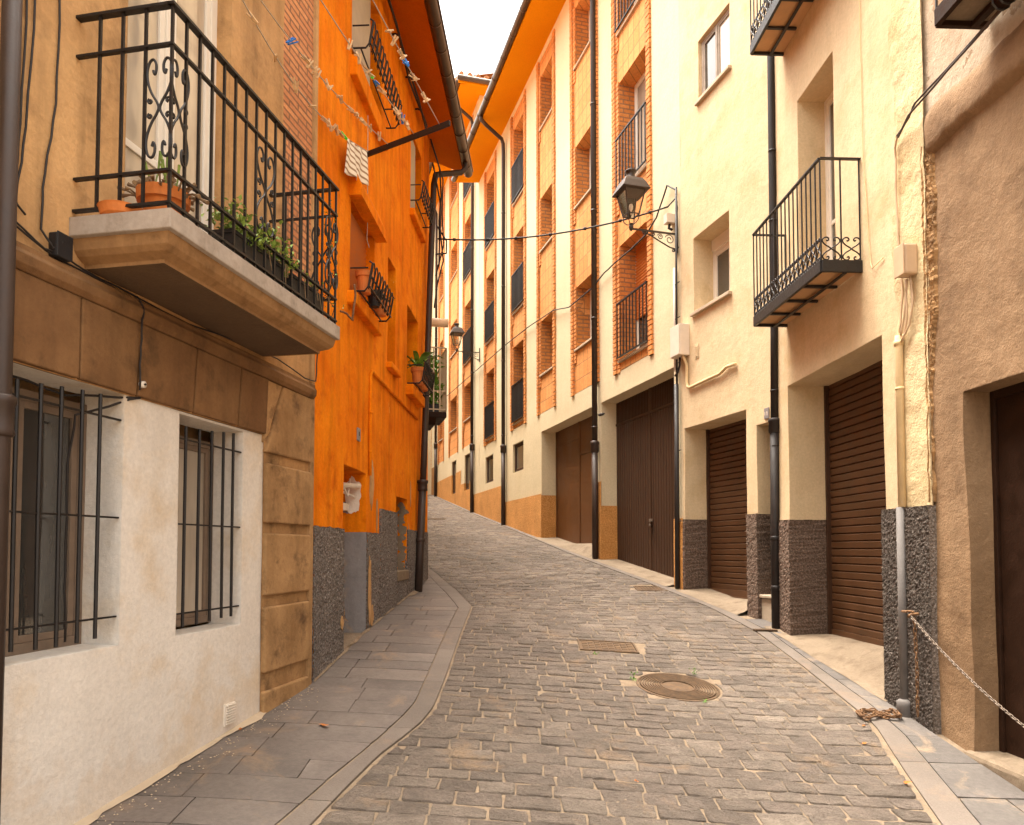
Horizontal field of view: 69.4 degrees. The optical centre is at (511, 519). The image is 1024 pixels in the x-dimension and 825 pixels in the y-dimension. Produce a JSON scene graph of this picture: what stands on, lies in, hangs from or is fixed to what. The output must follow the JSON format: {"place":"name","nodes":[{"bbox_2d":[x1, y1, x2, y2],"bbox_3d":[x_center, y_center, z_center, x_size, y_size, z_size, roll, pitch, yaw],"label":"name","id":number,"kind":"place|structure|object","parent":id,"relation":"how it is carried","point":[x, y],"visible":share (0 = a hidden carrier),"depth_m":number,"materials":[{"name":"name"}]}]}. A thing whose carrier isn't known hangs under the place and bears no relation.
{"place":"outdoors","nodes":[
{"label":"outdoors","id":0,"kind":"place"},
{"bbox_2d":[89,575,457,824],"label":"pavement","id":1,"kind":"structure","parent":0,"point":[379,680],"depth_m":4.60,"materials":[{"name":"stone"}]},
{"bbox_2d":[97,687,318,824],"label":"plaster crumbs","id":2,"kind":"object","parent":1,"relation":"on","point":[210,757],"visible":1,"depth_m":4.28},
{"bbox_2d":[439,0,522,76],"label":"sky","id":3,"kind":"structure","parent":0,"point":[477,31],"materials":[{"name":"white"}]},
{"bbox_2d":[171,495,1007,824],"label":"ground","id":4,"kind":"structure","parent":0,"point":[349,637],"depth_m":5.19,"materials":[{"name":"stone"}]},
{"bbox_2d":[0,0,339,824],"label":"tan house","id":5,"kind":"structure","parent":4,"relation":"on","point":[190,548],"depth_m":3.81,"materials":[{"name":"paint"}]},
{"bbox_2d":[17,0,35,214],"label":"wall cable","id":6,"kind":"object","parent":5,"relation":"attached to","point":[29,79],"depth_m":3.15,"materials":[{"name":"rubber"}]},
{"bbox_2d":[40,0,62,248],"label":"wall cable","id":7,"kind":"object","parent":5,"relation":"attached to","point":[53,119],"depth_m":3.29,"materials":[{"name":"rubber"}]},
{"bbox_2d":[48,230,72,261],"bbox_3d":[-2.026,-1.221,3.319,0.052,0.113,0.090,0,-2,11],"label":"junction box","id":8,"kind":"object","parent":5,"relation":"attached to","point":[63,251],"visible":0.94,"depth_m":3.29,"materials":[{"name":"black plastic"}]},
{"bbox_2d":[5,379,120,656],"bbox_3d":[-2.216,-0.011,3.150,0.254,1.240,1.285,0,-2,11],"label":"window","id":9,"kind":"structure","parent":5,"relation":"in","point":[43,426],"depth_m":3.48,"materials":[{"name":"black glass"}]},
{"bbox_2d":[13,375,140,641],"bbox_3d":[-2.145,-0.041,3.246,0.133,1.229,1.191,-1,-2,16],"label":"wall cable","id":10,"kind":"object","parent":5,"relation":"attached to","point":[128,398],"depth_m":3.53,"materials":[{"name":"rubber"}]},
{"bbox_2d":[97,200,143,213],"bbox_3d":[-1.816,-1.414,3.444,0.208,0.052,0.208,0,-2,11],"label":"pot saucer","id":11,"kind":"object","parent":5,"relation":"on","point":[109,206],"visible":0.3,"depth_m":3.36,"materials":[{"name":"ceramic"}]},
{"bbox_2d":[141,381,146,387],"bbox_3d":[-1.912,-0.698,3.836,0.030,0.036,0.035,0,-2,11],"label":"insulator","id":12,"kind":"object","parent":5,"relation":"attached to","point":[143,384],"visible":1,"depth_m":3.83,"materials":[{"name":"ceramic"}]},
{"bbox_2d":[117,151,209,214],"bbox_3d":[-1.675,-1.587,3.564,0.350,0.404,0.382,2,-3,-42],"label":"flower pot","id":13,"kind":"object","parent":5,"relation":"on","point":[155,190],"visible":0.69,"depth_m":3.49,"materials":[{"name":"ceramic"}]},
{"bbox_2d":[17,222,317,389],"bbox_3d":[-1.805,-1.030,4.417,0.039,0.781,2.866,0,-2,11],"label":"wall cable","id":14,"kind":"object","parent":5,"relation":"attached to","point":[33,239],"depth_m":3.79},
{"bbox_2d":[124,0,217,233],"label":"balcony door","id":15,"kind":"structure","parent":5,"relation":"in","point":[203,13],"depth_m":4.27,"materials":[{"name":"white paint"}]},
{"bbox_2d":[176,426,240,627],"bbox_3d":[-1.952,0.047,4.524,0.254,1.216,0.675,0,-2,11],"label":"window","id":16,"kind":"structure","parent":5,"relation":"in","point":[195,525],"depth_m":4.63,"materials":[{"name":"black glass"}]},
{"bbox_2d":[200,194,298,284],"bbox_3d":[-1.484,-1.544,4.194,0.387,0.370,0.736,0,-2,11],"label":"planter","id":17,"kind":"object","parent":5,"relation":"on","point":[239,239],"visible":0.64,"depth_m":4.08,"materials":[{"name":"green plastic"}]},
{"bbox_2d":[284,261,333,315],"bbox_3d":[-1.351,-1.469,4.793,0.288,0.268,0.614,0,-2,1],"label":"planter","id":18,"kind":"object","parent":5,"relation":"on","point":[303,290],"visible":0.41,"depth_m":4.69,"materials":[{"name":"black plastic"}]},
{"bbox_2d":[324,200,344,315],"bbox_3d":[-1.232,-1.774,5.087,0.144,0.866,0.171,0,-2,11],"label":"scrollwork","id":19,"kind":"object","parent":5,"relation":"on","point":[326,260],"visible":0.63,"depth_m":5.07,"materials":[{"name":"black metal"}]},
{"bbox_2d":[279,567,470,824],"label":"kerb","id":20,"kind":"structure","parent":4,"relation":"on","point":[312,809],"depth_m":4.88,"materials":[{"name":"stone"}]},
{"bbox_2d":[312,0,472,682],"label":"orange house","id":21,"kind":"structure","parent":4,"relation":"on","point":[370,551],"depth_m":7.90,"materials":[{"name":"paint"}]},
{"bbox_2d":[242,0,450,156],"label":"clothesline","id":22,"kind":"object","parent":21,"relation":"attached to","point":[414,136],"visible":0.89,"depth_m":6.73,"materials":[{"name":"black metal"}]},
{"bbox_2d":[246,10,258,24],"bbox_3d":[-1.640,-3.167,4.673,0.036,0.010,0.079,-18,-47,37],"label":"clothes peg","id":23,"kind":"object","parent":22,"relation":"attached to","point":[254,20],"visible":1,"depth_m":4.67,"materials":[{"name":"brown wood"}]},
{"bbox_2d":[286,37,295,43],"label":"clothes peg","id":24,"kind":"object","parent":22,"relation":"attached to","point":[291,40],"visible":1,"depth_m":5.20,"materials":[{"name":"blue plastic"}]},
{"bbox_2d":[290,77,296,89],"bbox_3d":[-1.579,-3.152,5.349,0.036,0.079,0.010,-7,33,1],"label":"clothes peg","id":25,"kind":"object","parent":22,"relation":"attached to","point":[294,85],"visible":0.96,"depth_m":5.35,"materials":[{"name":"brown wood"}]},
{"bbox_2d":[294,80,298,92],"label":"clothes peg","id":26,"kind":"object","parent":22,"relation":"attached to","point":[296,90],"visible":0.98,"depth_m":5.39,"materials":[{"name":"brown wood"}]},
{"bbox_2d":[300,54,310,64],"bbox_3d":[-1.513,-3.374,5.430,0.036,0.010,0.079,-15,-18,26],"label":"clothes peg","id":27,"kind":"object","parent":22,"relation":"attached to","point":[307,61],"visible":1,"depth_m":5.43,"materials":[{"name":"brown wood"}]},
{"bbox_2d":[306,59,313,68],"bbox_3d":[-1.503,-3.377,5.486,0.036,0.079,0.010,27,-12,-4],"label":"clothes peg","id":28,"kind":"object","parent":22,"relation":"attached to","point":[309,65],"visible":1,"depth_m":5.48,"materials":[{"name":"brown wood"}]},
{"bbox_2d":[309,64,317,73],"bbox_3d":[-1.490,-3.381,5.551,0.079,0.036,0.010,43,13,-31],"label":"clothes peg","id":29,"kind":"object","parent":22,"relation":"attached to","point":[314,70],"visible":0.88,"depth_m":5.55,"materials":[{"name":"brown wood"}]},
{"bbox_2d":[321,115,329,124],"bbox_3d":[-1.518,-3.248,6.027,0.079,0.010,0.036,34,-56,-17],"label":"clothes peg","id":30,"kind":"object","parent":22,"relation":"attached to","point":[327,122],"visible":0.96,"depth_m":6.03,"materials":[{"name":"brown wood"}]},
{"bbox_2d":[323,78,329,88],"bbox_3d":[-1.447,-3.399,5.779,0.036,0.079,0.010,-25,-5,20],"label":"clothes peg","id":31,"kind":"object","parent":22,"relation":"attached to","point":[327,85],"visible":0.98,"depth_m":5.77,"materials":[{"name":"brown wood"}]},
{"bbox_2d":[347,38,352,49],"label":"clothes peg","id":32,"kind":"object","parent":22,"relation":"attached to","point":[349,46],"visible":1,"depth_m":5.47,"materials":[{"name":"brown wood"}]},
{"bbox_2d":[344,139,368,185],"bbox_3d":[-1.442,-3.327,6.883,0.061,0.534,0.624,0,-2,4],"label":"striped cloth","id":33,"kind":"object","parent":22,"relation":"hanging from","point":[356,163],"visible":0.98,"depth_m":6.91,"materials":[{"name":"fabric"}]},
{"bbox_2d":[357,53,361,63],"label":"clothes peg","id":34,"kind":"object","parent":22,"relation":"attached to","point":[359,61],"visible":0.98,"depth_m":5.65,"materials":[{"name":"brown wood"}]},
{"bbox_2d":[390,35,398,45],"bbox_3d":[-0.892,-3.626,5.605,0.036,0.079,0.010,35,11,4],"label":"clothes peg","id":35,"kind":"object","parent":22,"relation":"attached to","point":[393,42],"visible":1,"depth_m":5.60,"materials":[{"name":"brown wood"}]},
{"bbox_2d":[421,91,427,101],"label":"clothes peg","id":36,"kind":"object","parent":22,"relation":"attached to","point":[425,98],"visible":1,"depth_m":6.34,"materials":[{"name":"brown wood"}]},
{"bbox_2d":[340,284,356,320],"bbox_3d":[-1.462,-1.956,6.633,0.052,0.350,0.174,-2,-3,44],"label":"wall hook","id":37,"kind":"object","parent":21,"relation":"attached to","point":[353,309],"depth_m":6.67,"materials":[{"name":"metal"}]},
{"bbox_2d":[357,427,360,441],"bbox_3d":[-1.492,-0.823,7.198,0.016,0.125,0.100,0,-2,3],"label":"number plate","id":38,"kind":"object","parent":21,"relation":"attached to","point":[359,434],"visible":1,"depth_m":7.17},
{"bbox_2d":[355,269,373,295],"bbox_3d":[-1.401,-2.244,7.031,0.181,0.200,0.184,0,-2,3],"label":"flower pot","id":39,"kind":"object","parent":21,"relation":"on","point":[362,276],"visible":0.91,"depth_m":6.97,"materials":[{"name":"ceramic"}]},
{"bbox_2d":[367,136,368,246],"bbox_3d":[-1.454,-3.422,7.508,0.017,1.346,0.078,0,-2,3],"label":"hanging wire","id":40,"kind":"object","parent":21,"relation":"hanging from","point":[367,189],"visible":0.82,"depth_m":7.48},
{"bbox_2d":[367,289,380,308],"bbox_3d":[-1.381,-2.203,7.419,0.160,0.150,0.162,0,-2,3],"label":"flower pot","id":41,"kind":"object","parent":21,"relation":"on","point":[373,302],"visible":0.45,"depth_m":7.37,"materials":[{"name":"black plastic"}]},
{"bbox_2d":[374,288,394,316],"bbox_3d":[-1.374,-2.258,7.715,0.236,0.285,0.236,2,-3,-43],"label":"flower pot","id":42,"kind":"object","parent":21,"relation":"on","point":[379,311],"visible":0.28,"depth_m":7.65,"materials":[{"name":"ceramic"}]},
{"bbox_2d":[387,0,427,128],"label":"wall cable","id":43,"kind":"object","parent":21,"relation":"attached to","point":[407,68],"depth_m":9.47,"materials":[{"name":"rubber"}]},
{"bbox_2d":[407,351,443,385],"bbox_3d":[-1.262,-1.994,9.830,0.690,0.412,0.636,0,-2,3],"label":"flower pot","id":44,"kind":"object","parent":21,"relation":"on","point":[417,372],"visible":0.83,"depth_m":9.76,"materials":[{"name":"ceramic"}]},
{"bbox_2d":[418,365,434,391],"bbox_3d":[-1.225,-1.950,10.199,0.294,0.353,0.348,1,-3,-23],"label":"flower pot","id":45,"kind":"object","parent":21,"relation":"on","point":[423,388],"visible":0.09,"depth_m":10.15,"materials":[{"name":"ceramic"}]},
{"bbox_2d":[430,139,446,307],"bbox_3d":[-1.111,-4.410,11.135,0.132,2.531,0.385,-1,-3,22],"label":"cable bundle","id":46,"kind":"object","parent":21,"relation":"hanging from","point":[439,254],"visible":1,"depth_m":11.20,"materials":[{"name":"rubber"}]},
{"bbox_2d":[428,303,432,494],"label":"end house","id":47,"kind":"structure","parent":4,"relation":"on","point":[429,458],"depth_m":30.98,"materials":[{"name":"white paint"}]},
{"bbox_2d":[427,518,445,519],"bbox_3d":[-2.200,0.002,21.220,0.580,0.032,0.380,0,6,0],"label":"drain cover","id":48,"kind":"object","parent":4,"relation":"on","point":[436,518],"visible":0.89,"depth_m":21.27,"materials":[{"name":"metal"}]},
{"bbox_2d":[428,318,448,430],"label":"balcony","id":49,"kind":"structure","parent":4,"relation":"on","point":[437,418],"depth_m":12.02,"materials":[{"name":"white paint"}]},
{"bbox_2d":[429,348,444,411],"bbox_3d":[-1.356,-2.265,12.372,0.445,1.082,0.737,1,-2,-14],"label":"balcony plant","id":50,"kind":"object","parent":49,"relation":"on","point":[436,387],"visible":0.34,"depth_m":12.19,"materials":[{"name":"green plant"}]},
{"bbox_2d":[429,71,492,513],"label":"tall cream house","id":51,"kind":"structure","parent":4,"relation":"on","point":[455,459],"depth_m":25.43,"materials":[{"name":"beige paint"}]},
{"bbox_2d":[453,461,455,493],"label":"window","id":52,"kind":"structure","parent":51,"relation":"in","point":[454,463],"depth_m":26.61,"materials":[{"name":"brown paint"}]},
{"bbox_2d":[466,454,469,489],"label":"window","id":53,"kind":"structure","parent":51,"relation":"in","point":[468,456],"depth_m":24.43,"materials":[{"name":"brown paint"}]},
{"bbox_2d":[534,537,598,558],"bbox_3d":[1.232,0.557,15.028,0.580,0.470,3.500,1,-2,-16],"label":"apron","id":54,"kind":"object","parent":4,"relation":"on","point":[585,550],"visible":0.78,"depth_m":14.61,"materials":[{"name":"concrete"}]},
{"bbox_2d":[451,0,682,589],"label":"cream house","id":55,"kind":"structure","parent":4,"relation":"on","point":[578,114],"depth_m":14.71,"materials":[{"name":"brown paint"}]},
{"bbox_2d":[449,323,479,361],"bbox_3d":[-1.429,-5.388,22.528,0.927,1.135,0.414,1,-2,-16],"label":"street lamp","id":56,"kind":"object","parent":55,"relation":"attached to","point":[456,330],"visible":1,"depth_m":22.43,"materials":[{"name":"metal"}]},
{"bbox_2d":[487,455,492,482],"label":"window","id":57,"kind":"structure","parent":55,"relation":"in","point":[490,459],"depth_m":21.50,"materials":[{"name":"brown paint"}]},
{"bbox_2d":[512,303,522,315],"bbox_3d":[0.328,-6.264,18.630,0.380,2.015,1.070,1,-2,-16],"label":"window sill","id":58,"kind":"structure","parent":55,"relation":"in","point":[521,305],"depth_m":18.63,"materials":[{"name":"white paint"}]},
{"bbox_2d":[512,417,523,425],"bbox_3d":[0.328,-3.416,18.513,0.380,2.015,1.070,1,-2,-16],"label":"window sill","id":59,"kind":"structure","parent":55,"relation":"in","point":[520,420],"depth_m":18.45,"materials":[{"name":"brick"}]},
{"bbox_2d":[512,189,523,206],"bbox_3d":[0.328,-9.111,18.747,0.380,2.015,1.070,1,-2,-16],"label":"balcony door","id":60,"kind":"structure","parent":55,"relation":"in","point":[522,190],"depth_m":18.69,"materials":[{"name":"white paint"}]},
{"bbox_2d":[515,441,523,471],"bbox_3d":[0.226,-1.553,18.497,0.050,0.720,0.930,1,-2,-16],"label":"window","id":61,"kind":"structure","parent":55,"relation":"in","point":[519,448],"depth_m":18.60,"materials":[{"name":"brown paint"}]},
{"bbox_2d":[539,236,551,253],"bbox_3d":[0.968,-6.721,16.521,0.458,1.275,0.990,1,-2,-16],"label":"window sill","id":62,"kind":"structure","parent":55,"relation":"in","point":[550,239],"depth_m":16.45,"materials":[{"name":"white paint"}]},
{"bbox_2d":[539,108,551,131],"bbox_3d":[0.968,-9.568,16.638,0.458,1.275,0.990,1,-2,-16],"label":"window sill","id":63,"kind":"structure","parent":55,"relation":"in","point":[550,111],"depth_m":16.57,"materials":[{"name":"white paint"}]},
{"bbox_2d":[539,367,552,376],"bbox_3d":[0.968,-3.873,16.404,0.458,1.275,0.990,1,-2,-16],"label":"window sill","id":64,"kind":"structure","parent":55,"relation":"in","point":[550,368],"depth_m":16.33,"materials":[{"name":"white paint"}]},
{"bbox_2d":[438,206,667,240],"bbox_3d":[0.566,-4.340,10.941,3.421,0.354,0.048,0,-2,9],"label":"street cable","id":65,"kind":"object","parent":55,"relation":"attached to","point":[551,234],"visible":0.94,"depth_m":10.93,"materials":[{"name":"rubber"}]},
{"bbox_2d":[447,185,677,395],"bbox_3d":[-0.360,-4.488,20.189,0.050,1.001,19.908,1,-2,-16],"label":"wall cable","id":66,"kind":"object","parent":55,"relation":"attached to","point":[590,288],"depth_m":13.24,"materials":[{"name":"rubber"}]},
{"bbox_2d":[556,416,597,543],"bbox_3d":[1.452,-0.655,15.129,0.045,2.750,3.300,1,-2,-16],"label":"garage door","id":67,"kind":"structure","parent":55,"relation":"in","point":[573,446],"depth_m":15.57,"materials":[{"name":"brown paint"}]},
{"bbox_2d":[573,10,589,70],"bbox_3d":[1.599,-9.660,14.402,0.459,1.275,1.140,1,-2,-16],"label":"window","id":68,"kind":"structure","parent":55,"relation":"in","point":[588,44],"depth_m":14.56,"materials":[{"name":"white paint"}]},
{"bbox_2d":[573,148,590,209],"bbox_3d":[1.561,-6.813,14.274,0.380,1.275,1.140,1,-2,-16],"label":"window","id":69,"kind":"structure","parent":55,"relation":"in","point":[587,193],"depth_m":14.68,"materials":[{"name":"white paint"}]},
{"bbox_2d":[574,290,591,351],"bbox_3d":[1.599,-3.965,14.168,0.459,1.275,1.140,1,-2,-16],"label":"window","id":70,"kind":"structure","parent":55,"relation":"in","point":[589,340],"depth_m":14.54,"materials":[{"name":"white paint"}]},
{"bbox_2d":[616,0,640,36],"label":"balcony door","id":71,"kind":"structure","parent":55,"relation":"in","point":[636,2],"depth_m":12.36,"materials":[{"name":"white paint"}]},
{"bbox_2d":[618,237,648,362],"bbox_3d":[2.138,-3.680,12.099,0.380,2.015,1.190,1,-2,-16],"label":"balcony door","id":72,"kind":"structure","parent":55,"relation":"in","point":[641,250],"depth_m":12.43,"materials":[{"name":"white paint"}]},
{"bbox_2d":[634,71,647,176],"bbox_3d":[2.138,-6.527,12.215,0.380,2.015,1.190,1,-2,-16],"label":"balcony door","id":73,"kind":"structure","parent":55,"relation":"in","point":[640,87],"depth_m":12.62,"materials":[{"name":"white paint"}]},
{"bbox_2d":[612,168,677,252],"bbox_3d":[1.934,-4.399,10.552,0.927,1.135,0.414,1,-2,-16],"label":"street lamp","id":74,"kind":"object","parent":55,"relation":"attached to","point":[630,190],"visible":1,"depth_m":10.46,"materials":[{"name":"metal"}]},
{"bbox_2d":[616,377,674,577],"bbox_3d":[2.254,-0.507,12.037,0.129,3.300,2.725,1,-2,-16],"label":"garage door","id":75,"kind":"structure","parent":55,"relation":"in","point":[644,420],"depth_m":12.17,"materials":[{"name":"brown paint"}]},
{"bbox_2d":[664,213,674,230],"bbox_3d":[2.289,-4.305,10.756,0.130,0.255,0.113,1,-2,-16],"label":"junction box","id":76,"kind":"object","parent":55,"relation":"attached to","point":[669,219],"visible":0.98,"depth_m":10.71,"materials":[{"name":"white plastic"}]},
{"bbox_2d":[673,187,681,588],"bbox_3d":[2.345,-1.895,10.520,0.071,5.750,0.172,1,-2,-16],"label":"cable riser","id":77,"kind":"object","parent":55,"relation":"attached to","point":[676,458],"visible":0.96,"depth_m":10.49,"materials":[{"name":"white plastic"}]},
{"bbox_2d":[668,198,677,247],"bbox_3d":[2.316,-4.250,10.639,0.159,0.766,0.032,-2,-3,36],"label":"wall cable","id":78,"kind":"object","parent":77,"relation":"attached to","point":[677,218],"depth_m":10.60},
{"bbox_2d":[592,559,673,585],"bbox_3d":[2.087,0.832,11.982,0.580,0.368,2.800,1,-2,-16],"label":"apron","id":79,"kind":"object","parent":4,"relation":"on","point":[652,576],"visible":0.76,"depth_m":11.87,"materials":[{"name":"concrete"}]},
{"bbox_2d":[636,673,719,701],"bbox_3d":[1.384,1.406,6.180,0.690,0.031,0.690,4,6,0],"label":"manhole cover","id":80,"kind":"object","parent":4,"relation":"on","point":[679,687],"visible":1,"depth_m":6.15,"materials":[{"name":"metal"}]},
{"bbox_2d":[431,495,979,824],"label":"kerb","id":81,"kind":"structure","parent":4,"relation":"on","point":[943,802],"depth_m":5.22,"materials":[{"name":"stone"}]},
{"bbox_2d":[676,588,746,614],"bbox_3d":[2.752,1.055,9.613,0.580,0.233,1.500,1,-2,-16],"label":"apron","id":82,"kind":"object","parent":4,"relation":"on","point":[726,602],"visible":0.78,"depth_m":9.57,"materials":[{"name":"concrete"}]},
{"bbox_2d":[679,0,940,733],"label":"peach house","id":83,"kind":"structure","parent":4,"relation":"on","point":[808,508],"depth_m":7.78,"materials":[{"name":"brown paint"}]},
{"bbox_2d":[695,343,698,358],"bbox_3d":[2.518,-2.289,10.079,0.012,0.200,0.100,1,-2,-16],"label":"air vent","id":84,"kind":"object","parent":83,"relation":"attached to","point":[696,351],"visible":1,"depth_m":10.07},
{"bbox_2d":[670,323,736,388],"bbox_3d":[2.503,-2.272,9.853,0.163,0.932,1.506,1,-2,-16],"label":"meter box","id":85,"kind":"object","parent":83,"relation":"attached to","point":[679,341],"visible":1,"depth_m":10.27,"materials":[{"name":"white plastic"}]},
{"bbox_2d":[670,324,679,357],"bbox_3d":[2.282,-2.497,10.370,0.012,0.424,0.256,1,-2,-16],"label":"door","id":86,"kind":"structure","parent":85,"relation":"in","point":[674,331],"depth_m":10.36,"materials":[{"name":"white plastic"}]},
{"bbox_2d":[690,241,731,316],"bbox_3d":[2.808,-3.265,9.811,0.478,0.930,0.970,1,-2,-16],"label":"window","id":87,"kind":"structure","parent":83,"relation":"in","point":[721,257],"depth_m":10.06,"materials":[{"name":"white paint"}]},
{"bbox_2d":[694,8,731,106],"bbox_3d":[2.681,-6.120,9.767,0.150,0.890,0.850,1,-2,-16],"label":"window","id":88,"kind":"structure","parent":83,"relation":"in","point":[715,47],"depth_m":9.77,"materials":[{"name":"white glass"}]},
{"bbox_2d":[764,407,768,418],"bbox_3d":[2.939,-1.224,8.538,0.014,0.125,0.090,1,-2,-16],"label":"number plate","id":89,"kind":"object","parent":83,"relation":"attached to","point":[766,413],"visible":1,"depth_m":8.53,"materials":[{"name":"white plastic"}]},
{"bbox_2d":[824,91,835,259],"bbox_3d":[3.327,-3.321,7.361,0.056,2.180,0.790,0,-2,-2],"label":"balcony door","id":90,"kind":"structure","parent":83,"relation":"in","point":[828,104],"depth_m":7.69,"materials":[{"name":"white paint"}]},
{"bbox_2d":[859,0,883,267],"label":"wall cable","id":91,"kind":"object","parent":83,"relation":"attached to","point":[862,140],"depth_m":6.41,"materials":[{"name":"plastic"}]},
{"bbox_2d":[894,136,913,341],"bbox_3d":[3.039,-2.201,5.745,0.041,1.642,0.225,0,-2,5],"label":"wall cable","id":92,"kind":"object","parent":83,"relation":"attached to","point":[905,310],"depth_m":5.76,"materials":[{"name":"beige plastic"}]},
{"bbox_2d":[894,243,917,278],"bbox_3d":[3.020,-1.977,5.666,0.125,0.244,0.130,0,-2,-2],"label":"meter box","id":93,"kind":"object","parent":83,"relation":"attached to","point":[905,260],"visible":0.98,"depth_m":5.61,"materials":[{"name":"beige plastic"}]},
{"bbox_2d":[901,610,918,617],"bbox_3d":[3.013,0.716,5.594,0.118,0.049,0.135,0,-2,-2],"label":"wall hook","id":94,"kind":"object","parent":83,"relation":"attached to","point":[912,613],"depth_m":5.55,"materials":[{"name":"metal"}]},
{"bbox_2d":[913,618,919,717],"bbox_3d":[3.020,1.107,5.521,0.033,0.743,0.034,2,-3,-45],"label":"chain","id":95,"kind":"object","parent":94,"relation":"hanging from","point":[916,667],"visible":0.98,"depth_m":5.52,"materials":[{"name":"metal"}]},
{"bbox_2d":[910,615,1023,727],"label":"chain","id":96,"kind":"object","parent":94,"relation":"hanging from","point":[969,678],"visible":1,"depth_m":4.84,"materials":[{"name":"metal"}]},
{"bbox_2d":[896,10,1001,137],"bbox_3d":[2.987,-3.078,4.980,0.074,0.116,1.684,0,-2,1],"label":"wall cable","id":97,"kind":"object","parent":83,"relation":"attached to","point":[962,52],"depth_m":5.08,"materials":[{"name":"rubber"}]},
{"bbox_2d":[920,0,1023,791],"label":"brown cement house","id":98,"kind":"structure","parent":4,"relation":"on","point":[973,146],"depth_m":5.05,"materials":[{"name":"stone"}]},
{"bbox_2d":[991,0,1015,10],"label":"cable bundle","id":99,"kind":"object","parent":98,"relation":"attached to","point":[1000,5],"visible":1,"depth_m":4.46,"materials":[{"name":"plastic"}]},
{"bbox_2d":[990,382,1023,758],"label":"door","id":100,"kind":"structure","parent":98,"relation":"in","point":[1006,404],"depth_m":4.95,"materials":[{"name":"brown wood"}]},
{"bbox_2d":[318,495,936,824],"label":"road","id":101,"kind":"structure","parent":0,"point":[436,731],"depth_m":5.22,"materials":[{"name":"stone"}]},
{"bbox_2d":[577,639,639,653],"bbox_3d":[0.939,1.260,7.277,0.570,0.032,0.370,3,6,0],"label":"drain cover","id":102,"kind":"object","parent":101,"relation":"on","point":[607,646],"visible":0.96,"depth_m":7.26,"materials":[{"name":"metal"}]},
{"bbox_2d":[633,586,667,590],"bbox_3d":[1.950,0.989,10.440,0.420,0.033,0.360,0,5,0],"label":"drain cover","id":103,"kind":"object","parent":101,"relation":"on","point":[646,588],"visible":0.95,"depth_m":10.42,"materials":[{"name":"metal"}]},
{"bbox_2d":[746,619,1023,824],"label":"pavement","id":104,"kind":"structure","parent":0,"point":[984,794],"depth_m":4.74,"materials":[{"name":"stone"}]},
{"bbox_2d":[753,628,777,631],"bbox_3d":[2.775,1.220,8.147,0.240,0.024,0.180,0,-2,0],"label":"drain grate","id":105,"kind":"object","parent":104,"relation":"on","point":[765,630],"visible":0.99,"depth_m":8.06,"materials":[{"name":"metal"}]},
{"bbox_2d":[764,626,886,700],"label":"ramp","id":106,"kind":"structure","parent":104,"relation":"on","point":[861,663],"depth_m":6.93,"materials":[{"name":"concrete"}]},
{"bbox_2d":[855,708,901,720],"bbox_3d":[2.806,1.485,5.643,0.354,0.074,0.153,0,-2,0],"label":"chain","id":107,"kind":"object","parent":104,"relation":"on","point":[875,712],"visible":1,"depth_m":5.62,"materials":[{"name":"metal"}]}
]}

